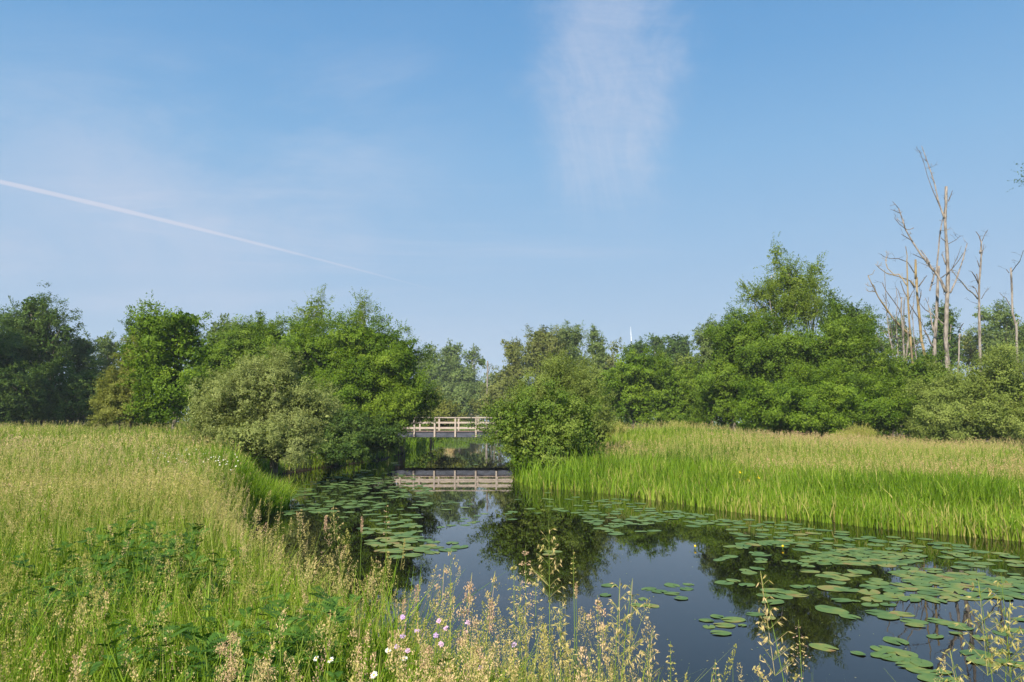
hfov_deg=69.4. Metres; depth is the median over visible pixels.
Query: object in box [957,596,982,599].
lily pad
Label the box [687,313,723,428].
aspen tree
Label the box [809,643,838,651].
lily pad
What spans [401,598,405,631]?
grass stalk
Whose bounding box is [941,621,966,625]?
lily pad
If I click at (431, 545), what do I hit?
lily pad
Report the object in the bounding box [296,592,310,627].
grass stalk
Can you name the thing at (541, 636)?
grass stalk
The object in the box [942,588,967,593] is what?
lily pad
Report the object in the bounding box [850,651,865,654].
lily pad
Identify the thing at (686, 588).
lily pad
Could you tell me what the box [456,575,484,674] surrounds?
grass stalk
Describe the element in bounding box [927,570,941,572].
lily pad
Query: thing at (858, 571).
lily pad
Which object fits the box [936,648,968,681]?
grass stalk
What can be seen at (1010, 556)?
lily pad
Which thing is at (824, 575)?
lily pad
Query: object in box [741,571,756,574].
lily pad
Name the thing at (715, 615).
lily pad
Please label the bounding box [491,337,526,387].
round willow
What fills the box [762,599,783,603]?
lily pad
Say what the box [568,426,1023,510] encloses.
bank grass
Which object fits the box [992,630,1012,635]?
lily pad
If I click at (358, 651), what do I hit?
grass stalk
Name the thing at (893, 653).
lily pad
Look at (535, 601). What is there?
grass stalk
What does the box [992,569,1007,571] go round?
lily pad
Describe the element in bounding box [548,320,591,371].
tall willow
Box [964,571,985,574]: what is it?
lily pad
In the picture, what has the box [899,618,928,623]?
lily pad
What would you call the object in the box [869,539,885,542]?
lily pad
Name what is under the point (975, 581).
lily pad
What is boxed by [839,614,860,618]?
lily pad
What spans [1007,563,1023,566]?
lily pad
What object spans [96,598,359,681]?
leafy herb
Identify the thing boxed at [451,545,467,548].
lily pad
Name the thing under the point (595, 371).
hedge shrub
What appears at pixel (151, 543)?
leafy herb
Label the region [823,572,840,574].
lily pad
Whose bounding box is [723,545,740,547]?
lily pad
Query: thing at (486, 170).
sky
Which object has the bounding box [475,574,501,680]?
grass stalk
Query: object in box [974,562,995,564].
lily pad
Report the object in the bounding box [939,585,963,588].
lily pad
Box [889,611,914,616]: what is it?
lily pad
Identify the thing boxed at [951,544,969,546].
lily pad
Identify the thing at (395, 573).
grass stalk
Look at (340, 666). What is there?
broad grass
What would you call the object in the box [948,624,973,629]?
lily pad
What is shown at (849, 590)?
lily pad
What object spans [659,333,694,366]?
dark poplar
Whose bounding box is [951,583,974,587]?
lily pad
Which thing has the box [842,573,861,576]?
lily pad
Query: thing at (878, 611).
lily pad
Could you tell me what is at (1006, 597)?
lily pad
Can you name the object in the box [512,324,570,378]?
tall willow
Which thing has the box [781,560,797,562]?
lily pad
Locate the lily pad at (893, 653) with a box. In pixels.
[887,648,908,654]
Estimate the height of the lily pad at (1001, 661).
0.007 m
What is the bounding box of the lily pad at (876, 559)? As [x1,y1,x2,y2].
[866,558,885,560]
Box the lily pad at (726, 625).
[713,622,735,627]
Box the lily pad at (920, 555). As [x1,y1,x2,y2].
[911,554,926,556]
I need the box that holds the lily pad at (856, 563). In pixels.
[844,562,866,565]
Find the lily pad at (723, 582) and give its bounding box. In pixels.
[714,580,733,584]
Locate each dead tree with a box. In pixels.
[486,361,490,425]
[865,246,925,362]
[874,281,912,435]
[876,252,926,359]
[876,289,910,434]
[877,270,893,356]
[891,146,967,372]
[905,280,922,358]
[917,218,951,362]
[951,230,990,371]
[957,323,963,371]
[999,250,1023,372]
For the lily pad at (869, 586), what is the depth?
9.90 m
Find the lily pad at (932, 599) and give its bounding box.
[925,597,946,602]
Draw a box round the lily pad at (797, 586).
[790,585,806,587]
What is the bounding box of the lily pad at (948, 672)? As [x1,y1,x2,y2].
[933,669,951,673]
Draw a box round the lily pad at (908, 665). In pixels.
[895,661,917,667]
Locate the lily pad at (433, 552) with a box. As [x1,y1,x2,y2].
[424,551,439,553]
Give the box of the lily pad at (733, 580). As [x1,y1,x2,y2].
[726,579,739,581]
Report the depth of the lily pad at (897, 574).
10.67 m
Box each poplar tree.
[112,312,143,353]
[199,313,242,344]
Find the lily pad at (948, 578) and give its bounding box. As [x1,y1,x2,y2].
[938,577,954,580]
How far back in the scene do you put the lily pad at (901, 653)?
7.04 m
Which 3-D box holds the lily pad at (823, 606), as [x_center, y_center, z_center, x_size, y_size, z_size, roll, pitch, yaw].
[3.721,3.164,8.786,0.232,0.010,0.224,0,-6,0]
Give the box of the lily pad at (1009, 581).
[996,579,1017,583]
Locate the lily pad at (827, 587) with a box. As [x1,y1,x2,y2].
[817,585,848,591]
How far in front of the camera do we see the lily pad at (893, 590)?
9.65 m
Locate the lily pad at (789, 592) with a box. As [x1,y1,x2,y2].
[776,590,798,593]
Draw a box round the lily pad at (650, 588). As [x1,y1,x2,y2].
[641,587,655,590]
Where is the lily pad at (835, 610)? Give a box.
[815,606,848,613]
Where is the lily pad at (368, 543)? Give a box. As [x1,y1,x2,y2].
[364,542,380,544]
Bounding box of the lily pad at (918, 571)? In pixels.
[907,570,925,573]
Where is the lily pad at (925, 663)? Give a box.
[910,659,932,666]
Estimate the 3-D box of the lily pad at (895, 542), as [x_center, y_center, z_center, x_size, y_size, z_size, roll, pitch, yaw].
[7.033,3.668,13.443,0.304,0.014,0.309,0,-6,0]
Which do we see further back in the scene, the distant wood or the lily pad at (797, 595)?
the distant wood
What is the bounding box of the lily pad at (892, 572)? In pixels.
[888,571,906,573]
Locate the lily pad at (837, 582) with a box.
[826,580,845,583]
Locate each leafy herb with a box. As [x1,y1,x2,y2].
[0,548,163,637]
[0,579,122,680]
[43,524,196,610]
[52,592,331,681]
[62,538,225,623]
[72,552,241,636]
[76,510,203,590]
[86,521,244,622]
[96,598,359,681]
[126,541,269,623]
[137,586,352,681]
[141,587,361,681]
[205,606,462,681]
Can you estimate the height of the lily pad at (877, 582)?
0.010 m
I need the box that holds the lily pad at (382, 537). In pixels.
[375,537,390,539]
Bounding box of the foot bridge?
[397,417,492,451]
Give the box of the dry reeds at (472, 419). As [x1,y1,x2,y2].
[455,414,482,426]
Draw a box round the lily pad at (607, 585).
[601,583,616,586]
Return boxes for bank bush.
[429,372,499,416]
[442,386,478,419]
[467,372,519,439]
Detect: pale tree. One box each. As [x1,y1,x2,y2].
[63,330,109,423]
[90,327,126,378]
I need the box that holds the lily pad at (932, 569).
[924,568,941,569]
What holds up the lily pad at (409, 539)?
on the water
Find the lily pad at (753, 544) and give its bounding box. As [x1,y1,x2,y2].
[746,543,760,545]
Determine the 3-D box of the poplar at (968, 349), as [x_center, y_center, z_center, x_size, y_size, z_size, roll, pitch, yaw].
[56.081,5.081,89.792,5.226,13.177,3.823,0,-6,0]
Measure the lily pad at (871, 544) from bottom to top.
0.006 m
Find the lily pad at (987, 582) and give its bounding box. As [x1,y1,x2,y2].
[979,580,996,583]
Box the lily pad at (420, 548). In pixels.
[412,546,430,549]
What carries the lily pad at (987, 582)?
on the water
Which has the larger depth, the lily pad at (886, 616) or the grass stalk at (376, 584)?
the lily pad at (886, 616)
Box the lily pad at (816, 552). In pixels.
[806,551,821,553]
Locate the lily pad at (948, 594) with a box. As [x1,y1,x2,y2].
[937,592,960,596]
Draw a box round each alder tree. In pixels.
[306,302,446,457]
[677,298,783,433]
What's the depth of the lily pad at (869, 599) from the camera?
9.19 m
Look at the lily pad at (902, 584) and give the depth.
10.03 m
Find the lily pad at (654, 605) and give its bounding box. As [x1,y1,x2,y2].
[645,603,658,607]
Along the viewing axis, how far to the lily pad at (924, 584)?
10.00 m
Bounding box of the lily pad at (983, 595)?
[964,592,993,598]
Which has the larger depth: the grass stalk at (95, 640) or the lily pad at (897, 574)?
the lily pad at (897, 574)
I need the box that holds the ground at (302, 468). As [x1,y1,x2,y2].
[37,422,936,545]
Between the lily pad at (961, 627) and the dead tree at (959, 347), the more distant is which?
the dead tree at (959, 347)
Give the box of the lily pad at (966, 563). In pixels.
[954,561,974,564]
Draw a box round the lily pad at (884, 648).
[870,645,894,651]
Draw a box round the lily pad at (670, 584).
[664,583,679,586]
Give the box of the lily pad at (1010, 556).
[999,555,1019,557]
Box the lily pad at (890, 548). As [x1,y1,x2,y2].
[885,547,900,549]
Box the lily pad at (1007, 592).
[993,590,1020,594]
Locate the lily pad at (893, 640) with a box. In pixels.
[883,636,908,644]
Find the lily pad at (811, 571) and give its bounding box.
[801,570,819,572]
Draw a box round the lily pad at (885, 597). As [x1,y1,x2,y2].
[870,595,899,600]
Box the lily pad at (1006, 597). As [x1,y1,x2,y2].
[994,595,1013,599]
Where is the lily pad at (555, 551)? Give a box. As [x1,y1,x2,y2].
[544,550,561,552]
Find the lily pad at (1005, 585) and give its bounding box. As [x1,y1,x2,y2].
[990,582,1013,586]
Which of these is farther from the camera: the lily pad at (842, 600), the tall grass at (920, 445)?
the tall grass at (920, 445)
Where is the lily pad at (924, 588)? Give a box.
[910,586,944,592]
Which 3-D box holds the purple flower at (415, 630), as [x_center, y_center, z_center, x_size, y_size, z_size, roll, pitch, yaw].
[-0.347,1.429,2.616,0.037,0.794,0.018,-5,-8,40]
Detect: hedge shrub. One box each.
[577,353,613,419]
[641,351,717,428]
[657,351,699,372]
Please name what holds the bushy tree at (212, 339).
on the ground at (302, 468)
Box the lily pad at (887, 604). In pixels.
[880,602,896,605]
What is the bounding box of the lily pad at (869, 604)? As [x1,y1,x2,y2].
[861,602,878,606]
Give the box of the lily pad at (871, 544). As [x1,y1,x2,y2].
[867,543,883,545]
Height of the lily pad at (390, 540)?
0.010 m
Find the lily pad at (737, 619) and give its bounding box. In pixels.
[722,617,745,622]
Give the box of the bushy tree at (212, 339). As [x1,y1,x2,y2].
[200,310,282,350]
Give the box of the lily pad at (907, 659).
[898,656,921,662]
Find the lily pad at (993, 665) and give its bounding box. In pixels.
[977,659,1000,666]
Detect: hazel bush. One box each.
[728,358,924,438]
[872,347,931,437]
[883,348,960,440]
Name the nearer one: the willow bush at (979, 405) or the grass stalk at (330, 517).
the grass stalk at (330, 517)
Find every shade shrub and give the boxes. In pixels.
[0,355,93,426]
[0,376,31,426]
[46,357,107,427]
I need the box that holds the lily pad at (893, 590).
[883,589,904,592]
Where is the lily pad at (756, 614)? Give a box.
[746,612,764,615]
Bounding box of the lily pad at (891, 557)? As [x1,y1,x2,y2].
[880,556,901,558]
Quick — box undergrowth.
[2,404,913,442]
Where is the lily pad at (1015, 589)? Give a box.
[1008,587,1023,591]
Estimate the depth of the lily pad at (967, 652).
7.05 m
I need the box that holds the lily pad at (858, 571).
[847,569,871,573]
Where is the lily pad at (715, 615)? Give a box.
[710,614,723,617]
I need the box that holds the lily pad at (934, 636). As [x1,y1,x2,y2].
[926,634,943,637]
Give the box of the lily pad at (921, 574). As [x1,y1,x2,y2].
[907,572,935,576]
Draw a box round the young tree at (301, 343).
[255,316,349,415]
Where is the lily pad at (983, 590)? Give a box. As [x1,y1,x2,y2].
[969,588,992,591]
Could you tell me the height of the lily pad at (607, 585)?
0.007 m
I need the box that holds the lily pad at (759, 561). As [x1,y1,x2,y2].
[753,560,766,562]
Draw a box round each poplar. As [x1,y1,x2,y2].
[415,341,442,377]
[423,352,482,395]
[437,339,464,387]
[459,343,486,395]
[620,334,656,424]
[647,332,667,356]
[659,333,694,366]
[862,315,928,360]
[907,300,968,370]
[955,330,983,374]
[957,297,1023,365]
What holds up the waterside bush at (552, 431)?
on the ground at (302, 468)
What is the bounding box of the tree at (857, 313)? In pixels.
[813,289,887,434]
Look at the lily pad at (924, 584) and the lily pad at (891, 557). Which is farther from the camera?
the lily pad at (891, 557)
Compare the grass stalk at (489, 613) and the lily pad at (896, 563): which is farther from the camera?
the lily pad at (896, 563)
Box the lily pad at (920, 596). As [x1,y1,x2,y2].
[909,594,933,598]
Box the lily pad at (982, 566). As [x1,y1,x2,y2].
[968,564,985,567]
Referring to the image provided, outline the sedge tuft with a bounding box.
[160,442,302,516]
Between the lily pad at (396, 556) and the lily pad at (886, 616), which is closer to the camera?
the lily pad at (886, 616)
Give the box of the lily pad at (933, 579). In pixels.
[921,577,943,581]
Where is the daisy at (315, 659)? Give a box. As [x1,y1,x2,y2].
[313,656,318,675]
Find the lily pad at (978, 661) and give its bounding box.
[966,656,985,663]
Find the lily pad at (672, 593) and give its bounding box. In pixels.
[664,592,678,594]
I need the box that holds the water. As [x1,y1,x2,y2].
[249,437,1023,681]
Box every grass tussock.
[603,420,630,440]
[666,420,693,428]
[830,430,862,443]
[839,423,882,443]
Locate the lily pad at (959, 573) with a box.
[945,572,968,575]
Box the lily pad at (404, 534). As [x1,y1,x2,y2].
[394,533,412,535]
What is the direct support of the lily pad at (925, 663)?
on the water
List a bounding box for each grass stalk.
[88,623,105,658]
[161,641,179,679]
[213,631,241,681]
[248,656,281,681]
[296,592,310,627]
[302,515,326,613]
[327,506,343,613]
[347,626,372,679]
[352,538,405,644]
[358,517,363,616]
[365,560,399,634]
[383,505,400,633]
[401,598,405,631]
[410,584,419,673]
[417,644,458,681]
[433,568,448,676]
[444,551,458,667]
[453,633,494,681]
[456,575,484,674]
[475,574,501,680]
[483,598,494,676]
[501,566,525,632]
[507,586,535,651]
[512,545,536,681]
[518,623,547,681]
[526,528,565,681]
[527,578,548,633]
[550,602,578,671]
[557,552,577,679]
[574,583,577,664]
[586,595,607,680]
[596,617,611,677]
[604,582,641,681]
[605,578,648,680]
[629,630,664,681]
[666,641,676,681]
[712,662,720,681]
[752,663,768,681]
[756,571,797,681]
[788,620,809,681]
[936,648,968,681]
[954,580,1021,681]
[974,578,1023,681]
[990,603,1023,681]
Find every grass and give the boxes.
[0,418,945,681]
[0,551,571,681]
[509,443,1023,541]
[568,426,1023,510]
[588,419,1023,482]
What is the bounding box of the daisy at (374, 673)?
[371,671,377,681]
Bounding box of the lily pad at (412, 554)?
[403,553,422,556]
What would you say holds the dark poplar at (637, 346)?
on the ground at (302, 468)
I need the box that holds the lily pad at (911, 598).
[898,596,920,601]
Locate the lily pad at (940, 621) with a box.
[927,618,951,623]
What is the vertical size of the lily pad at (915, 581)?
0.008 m
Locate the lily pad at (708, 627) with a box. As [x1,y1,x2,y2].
[703,625,714,628]
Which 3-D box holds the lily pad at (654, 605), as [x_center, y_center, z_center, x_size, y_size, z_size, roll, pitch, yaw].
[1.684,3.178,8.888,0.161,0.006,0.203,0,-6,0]
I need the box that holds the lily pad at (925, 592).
[917,591,940,595]
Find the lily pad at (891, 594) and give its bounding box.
[883,592,903,596]
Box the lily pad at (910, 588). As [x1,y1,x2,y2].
[897,586,917,590]
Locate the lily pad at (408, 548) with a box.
[399,546,413,549]
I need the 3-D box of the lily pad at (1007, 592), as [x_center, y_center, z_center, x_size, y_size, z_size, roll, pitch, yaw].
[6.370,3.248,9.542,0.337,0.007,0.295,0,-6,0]
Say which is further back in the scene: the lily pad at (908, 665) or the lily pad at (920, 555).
the lily pad at (920, 555)
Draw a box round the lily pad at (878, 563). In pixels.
[864,561,881,564]
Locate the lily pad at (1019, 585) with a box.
[1011,584,1023,588]
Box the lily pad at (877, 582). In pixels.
[866,580,889,584]
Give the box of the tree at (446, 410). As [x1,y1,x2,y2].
[412,385,468,442]
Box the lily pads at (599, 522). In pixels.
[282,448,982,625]
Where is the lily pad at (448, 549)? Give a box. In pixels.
[438,548,456,551]
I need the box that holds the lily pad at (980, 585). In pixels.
[969,583,988,587]
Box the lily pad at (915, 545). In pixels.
[906,544,925,546]
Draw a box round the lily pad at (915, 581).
[901,579,929,582]
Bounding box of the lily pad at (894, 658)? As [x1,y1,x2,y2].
[880,655,904,661]
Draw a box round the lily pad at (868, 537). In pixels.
[861,536,875,538]
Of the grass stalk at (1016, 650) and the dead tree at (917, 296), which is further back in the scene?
the dead tree at (917, 296)
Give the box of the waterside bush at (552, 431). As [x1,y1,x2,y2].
[467,372,612,475]
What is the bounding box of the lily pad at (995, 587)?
[984,585,1009,590]
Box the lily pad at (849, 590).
[834,587,859,591]
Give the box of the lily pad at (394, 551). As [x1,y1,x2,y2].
[386,550,403,552]
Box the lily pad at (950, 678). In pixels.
[942,677,963,681]
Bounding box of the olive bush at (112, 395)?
[82,334,164,431]
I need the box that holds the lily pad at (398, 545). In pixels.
[393,544,410,546]
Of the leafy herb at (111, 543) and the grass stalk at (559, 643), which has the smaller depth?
the grass stalk at (559, 643)
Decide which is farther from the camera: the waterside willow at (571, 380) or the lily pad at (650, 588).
the waterside willow at (571, 380)
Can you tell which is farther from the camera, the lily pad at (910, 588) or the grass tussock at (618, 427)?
the grass tussock at (618, 427)
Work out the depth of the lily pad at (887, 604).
8.92 m
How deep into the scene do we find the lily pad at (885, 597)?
9.27 m
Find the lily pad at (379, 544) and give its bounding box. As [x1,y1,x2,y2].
[371,543,386,546]
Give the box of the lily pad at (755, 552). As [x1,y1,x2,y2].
[749,551,764,553]
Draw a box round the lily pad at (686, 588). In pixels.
[680,587,692,590]
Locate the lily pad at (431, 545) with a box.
[420,544,436,547]
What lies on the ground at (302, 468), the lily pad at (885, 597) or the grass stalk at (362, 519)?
the grass stalk at (362, 519)
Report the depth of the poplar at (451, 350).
156.15 m
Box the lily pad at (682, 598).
[674,596,687,599]
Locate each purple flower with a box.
[400,614,404,672]
[405,648,409,675]
[414,629,419,678]
[433,632,438,681]
[436,618,440,681]
[438,641,443,681]
[443,625,447,674]
[465,620,470,672]
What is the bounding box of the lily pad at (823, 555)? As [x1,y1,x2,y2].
[816,554,834,556]
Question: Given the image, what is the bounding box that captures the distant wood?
[92,372,1019,426]
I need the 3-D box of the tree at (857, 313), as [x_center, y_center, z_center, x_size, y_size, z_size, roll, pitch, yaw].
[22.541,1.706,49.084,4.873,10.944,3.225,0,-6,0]
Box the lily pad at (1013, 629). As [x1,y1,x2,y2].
[1010,628,1023,632]
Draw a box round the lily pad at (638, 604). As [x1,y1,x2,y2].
[629,603,645,606]
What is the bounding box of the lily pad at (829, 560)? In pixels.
[824,559,840,561]
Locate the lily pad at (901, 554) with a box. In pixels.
[895,553,910,555]
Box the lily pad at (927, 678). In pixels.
[917,674,950,681]
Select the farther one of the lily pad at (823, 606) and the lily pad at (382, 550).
the lily pad at (382, 550)
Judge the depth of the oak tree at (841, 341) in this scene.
44.84 m
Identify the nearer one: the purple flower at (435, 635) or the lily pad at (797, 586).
the purple flower at (435, 635)
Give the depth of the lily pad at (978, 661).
6.82 m
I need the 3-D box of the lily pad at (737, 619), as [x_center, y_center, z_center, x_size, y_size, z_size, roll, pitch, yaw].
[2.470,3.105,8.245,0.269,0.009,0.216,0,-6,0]
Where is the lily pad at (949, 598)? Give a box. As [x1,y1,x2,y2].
[939,596,959,600]
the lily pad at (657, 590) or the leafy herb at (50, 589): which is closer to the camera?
the leafy herb at (50, 589)
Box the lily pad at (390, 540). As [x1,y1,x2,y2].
[380,538,398,541]
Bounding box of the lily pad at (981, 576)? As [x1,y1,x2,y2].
[971,574,989,577]
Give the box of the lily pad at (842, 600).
[831,598,851,601]
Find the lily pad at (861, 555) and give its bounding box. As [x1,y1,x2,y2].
[849,553,869,556]
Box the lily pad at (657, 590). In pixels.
[652,589,666,592]
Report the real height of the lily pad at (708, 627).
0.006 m
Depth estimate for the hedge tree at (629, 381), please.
57.02 m
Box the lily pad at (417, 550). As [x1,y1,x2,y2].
[413,549,431,551]
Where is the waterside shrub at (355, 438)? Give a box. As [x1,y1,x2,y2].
[312,406,411,466]
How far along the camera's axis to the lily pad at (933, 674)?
6.49 m
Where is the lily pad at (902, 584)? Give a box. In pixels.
[890,582,911,586]
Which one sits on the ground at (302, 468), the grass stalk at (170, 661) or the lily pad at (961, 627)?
the grass stalk at (170, 661)
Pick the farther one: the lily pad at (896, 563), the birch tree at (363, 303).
the birch tree at (363, 303)
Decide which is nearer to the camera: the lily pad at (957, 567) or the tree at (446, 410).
the lily pad at (957, 567)
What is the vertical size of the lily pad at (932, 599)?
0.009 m
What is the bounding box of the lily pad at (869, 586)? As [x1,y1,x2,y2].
[859,584,880,588]
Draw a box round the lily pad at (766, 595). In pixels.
[756,593,770,596]
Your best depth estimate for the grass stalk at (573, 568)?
2.61 m
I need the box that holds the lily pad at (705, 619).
[699,618,712,621]
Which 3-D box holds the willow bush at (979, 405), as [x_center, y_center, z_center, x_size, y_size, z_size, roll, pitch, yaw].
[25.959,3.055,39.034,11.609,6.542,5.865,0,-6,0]
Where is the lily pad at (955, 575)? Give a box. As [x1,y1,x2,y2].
[943,574,966,577]
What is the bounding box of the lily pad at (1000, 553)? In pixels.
[991,552,1008,554]
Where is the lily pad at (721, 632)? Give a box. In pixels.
[710,630,731,634]
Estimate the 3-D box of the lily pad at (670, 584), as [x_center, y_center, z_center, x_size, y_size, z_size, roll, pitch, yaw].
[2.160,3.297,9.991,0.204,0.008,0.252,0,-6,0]
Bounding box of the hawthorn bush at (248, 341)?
[182,310,312,384]
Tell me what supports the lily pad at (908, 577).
on the water
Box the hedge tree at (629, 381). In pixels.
[592,342,681,428]
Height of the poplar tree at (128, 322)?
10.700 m
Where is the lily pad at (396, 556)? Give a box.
[388,555,402,558]
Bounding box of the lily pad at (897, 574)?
[891,573,909,576]
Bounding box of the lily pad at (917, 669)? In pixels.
[906,667,929,673]
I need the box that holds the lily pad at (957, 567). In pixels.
[950,566,969,568]
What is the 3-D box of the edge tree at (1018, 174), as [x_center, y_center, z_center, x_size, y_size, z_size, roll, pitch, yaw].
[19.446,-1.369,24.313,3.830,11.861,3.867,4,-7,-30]
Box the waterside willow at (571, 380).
[504,347,620,453]
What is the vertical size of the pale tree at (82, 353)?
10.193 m
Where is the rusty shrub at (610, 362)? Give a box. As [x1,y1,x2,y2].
[604,337,624,367]
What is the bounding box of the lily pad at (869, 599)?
[861,597,882,601]
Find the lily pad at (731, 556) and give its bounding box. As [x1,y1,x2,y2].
[724,555,737,557]
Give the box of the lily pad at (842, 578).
[830,576,849,580]
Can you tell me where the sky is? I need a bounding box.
[0,0,1023,421]
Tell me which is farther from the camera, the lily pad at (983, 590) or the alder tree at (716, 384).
the alder tree at (716, 384)
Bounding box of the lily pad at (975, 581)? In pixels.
[962,580,984,583]
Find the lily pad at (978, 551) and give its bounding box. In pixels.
[969,550,989,552]
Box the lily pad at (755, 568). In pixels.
[750,567,764,569]
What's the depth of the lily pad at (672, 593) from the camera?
9.50 m
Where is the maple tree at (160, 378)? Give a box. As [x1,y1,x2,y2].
[114,290,228,431]
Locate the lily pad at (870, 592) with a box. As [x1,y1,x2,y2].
[857,589,879,594]
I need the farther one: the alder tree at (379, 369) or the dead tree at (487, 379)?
the dead tree at (487, 379)
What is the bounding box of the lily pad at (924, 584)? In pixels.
[911,582,931,585]
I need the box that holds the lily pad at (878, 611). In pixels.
[865,609,896,615]
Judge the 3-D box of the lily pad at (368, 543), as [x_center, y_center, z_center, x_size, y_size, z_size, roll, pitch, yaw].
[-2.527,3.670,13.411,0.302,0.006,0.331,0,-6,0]
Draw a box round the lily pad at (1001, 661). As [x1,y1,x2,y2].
[995,658,1014,663]
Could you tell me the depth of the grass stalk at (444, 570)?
2.91 m
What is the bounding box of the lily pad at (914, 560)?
[902,559,923,561]
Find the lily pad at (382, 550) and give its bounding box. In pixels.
[374,549,393,551]
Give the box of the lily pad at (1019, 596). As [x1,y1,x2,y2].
[1007,594,1023,598]
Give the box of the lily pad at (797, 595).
[786,593,808,596]
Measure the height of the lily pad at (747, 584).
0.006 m
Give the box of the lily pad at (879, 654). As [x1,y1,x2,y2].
[870,651,892,657]
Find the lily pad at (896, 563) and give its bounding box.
[891,561,906,564]
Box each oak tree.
[0,280,85,425]
[729,298,909,437]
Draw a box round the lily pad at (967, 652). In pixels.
[959,649,993,657]
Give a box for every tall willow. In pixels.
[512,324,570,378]
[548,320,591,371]
[584,324,615,371]
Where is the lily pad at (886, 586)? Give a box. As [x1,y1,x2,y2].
[880,585,897,588]
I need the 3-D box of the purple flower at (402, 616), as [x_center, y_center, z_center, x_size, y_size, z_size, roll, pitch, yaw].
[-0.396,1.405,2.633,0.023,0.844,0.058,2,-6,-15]
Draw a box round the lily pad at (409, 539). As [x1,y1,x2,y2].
[399,538,417,540]
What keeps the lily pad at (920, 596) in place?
on the water
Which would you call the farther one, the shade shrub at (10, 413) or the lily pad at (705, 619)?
the shade shrub at (10, 413)
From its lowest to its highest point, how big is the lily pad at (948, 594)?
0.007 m
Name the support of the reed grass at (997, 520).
on the ground at (302, 468)
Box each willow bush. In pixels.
[176,341,346,482]
[891,338,1023,448]
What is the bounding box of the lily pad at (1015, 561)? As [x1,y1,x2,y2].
[1005,560,1023,562]
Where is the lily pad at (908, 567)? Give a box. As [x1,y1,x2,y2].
[901,566,918,569]
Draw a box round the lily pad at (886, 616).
[877,614,899,619]
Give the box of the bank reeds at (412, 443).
[173,425,618,494]
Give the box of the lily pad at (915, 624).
[906,623,924,626]
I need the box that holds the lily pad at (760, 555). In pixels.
[752,554,770,555]
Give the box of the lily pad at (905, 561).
[897,560,914,563]
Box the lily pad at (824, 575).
[815,574,838,577]
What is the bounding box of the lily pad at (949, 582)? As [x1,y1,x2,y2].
[941,580,959,583]
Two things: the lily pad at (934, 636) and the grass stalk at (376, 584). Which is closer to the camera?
the grass stalk at (376, 584)
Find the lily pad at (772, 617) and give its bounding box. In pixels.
[763,616,775,619]
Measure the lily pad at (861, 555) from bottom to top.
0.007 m
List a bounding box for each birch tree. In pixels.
[283,283,345,353]
[328,286,388,352]
[726,231,828,434]
[794,251,838,334]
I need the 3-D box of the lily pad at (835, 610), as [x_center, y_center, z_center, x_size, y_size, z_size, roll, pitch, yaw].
[3.740,3.148,8.653,0.328,0.008,0.383,0,-6,0]
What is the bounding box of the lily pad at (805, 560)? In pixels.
[799,559,818,562]
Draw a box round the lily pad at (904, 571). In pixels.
[896,570,909,572]
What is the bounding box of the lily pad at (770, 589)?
[760,588,783,591]
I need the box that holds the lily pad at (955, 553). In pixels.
[948,552,964,555]
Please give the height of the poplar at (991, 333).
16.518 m
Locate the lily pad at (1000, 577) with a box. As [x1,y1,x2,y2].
[996,576,1016,580]
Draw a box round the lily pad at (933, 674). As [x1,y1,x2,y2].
[918,669,939,675]
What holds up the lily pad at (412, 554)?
on the water
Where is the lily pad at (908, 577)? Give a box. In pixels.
[901,576,920,579]
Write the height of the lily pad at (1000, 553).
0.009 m
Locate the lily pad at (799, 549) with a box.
[792,548,812,550]
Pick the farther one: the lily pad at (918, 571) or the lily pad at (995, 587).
the lily pad at (918, 571)
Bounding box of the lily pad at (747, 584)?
[738,583,754,585]
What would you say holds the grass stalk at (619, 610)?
on the ground at (302, 468)
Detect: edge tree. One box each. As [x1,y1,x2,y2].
[0,316,44,420]
[1007,163,1023,191]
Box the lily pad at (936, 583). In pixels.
[930,582,948,584]
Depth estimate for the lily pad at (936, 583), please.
10.09 m
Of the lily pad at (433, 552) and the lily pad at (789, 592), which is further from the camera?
the lily pad at (433, 552)
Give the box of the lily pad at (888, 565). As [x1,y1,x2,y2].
[876,563,896,566]
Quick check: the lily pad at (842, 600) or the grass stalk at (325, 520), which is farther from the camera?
the lily pad at (842, 600)
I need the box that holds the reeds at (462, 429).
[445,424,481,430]
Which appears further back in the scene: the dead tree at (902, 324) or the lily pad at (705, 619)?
the dead tree at (902, 324)
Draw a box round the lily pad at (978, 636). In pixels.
[972,635,985,639]
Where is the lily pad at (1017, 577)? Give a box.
[1010,576,1023,579]
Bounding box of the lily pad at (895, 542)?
[889,541,908,544]
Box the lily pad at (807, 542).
[798,541,815,543]
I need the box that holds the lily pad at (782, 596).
[771,594,792,598]
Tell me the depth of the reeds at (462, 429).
114.87 m
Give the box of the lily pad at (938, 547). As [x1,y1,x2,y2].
[933,546,950,548]
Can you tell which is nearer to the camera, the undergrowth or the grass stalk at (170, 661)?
the grass stalk at (170, 661)
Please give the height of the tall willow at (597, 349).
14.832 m
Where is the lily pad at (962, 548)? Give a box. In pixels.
[953,547,973,549]
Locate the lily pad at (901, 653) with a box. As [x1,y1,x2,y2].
[894,650,917,656]
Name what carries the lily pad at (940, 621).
on the water
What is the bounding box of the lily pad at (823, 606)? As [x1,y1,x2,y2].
[817,605,831,609]
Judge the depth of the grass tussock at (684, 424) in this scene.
45.48 m
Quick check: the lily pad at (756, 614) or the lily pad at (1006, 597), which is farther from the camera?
the lily pad at (1006, 597)

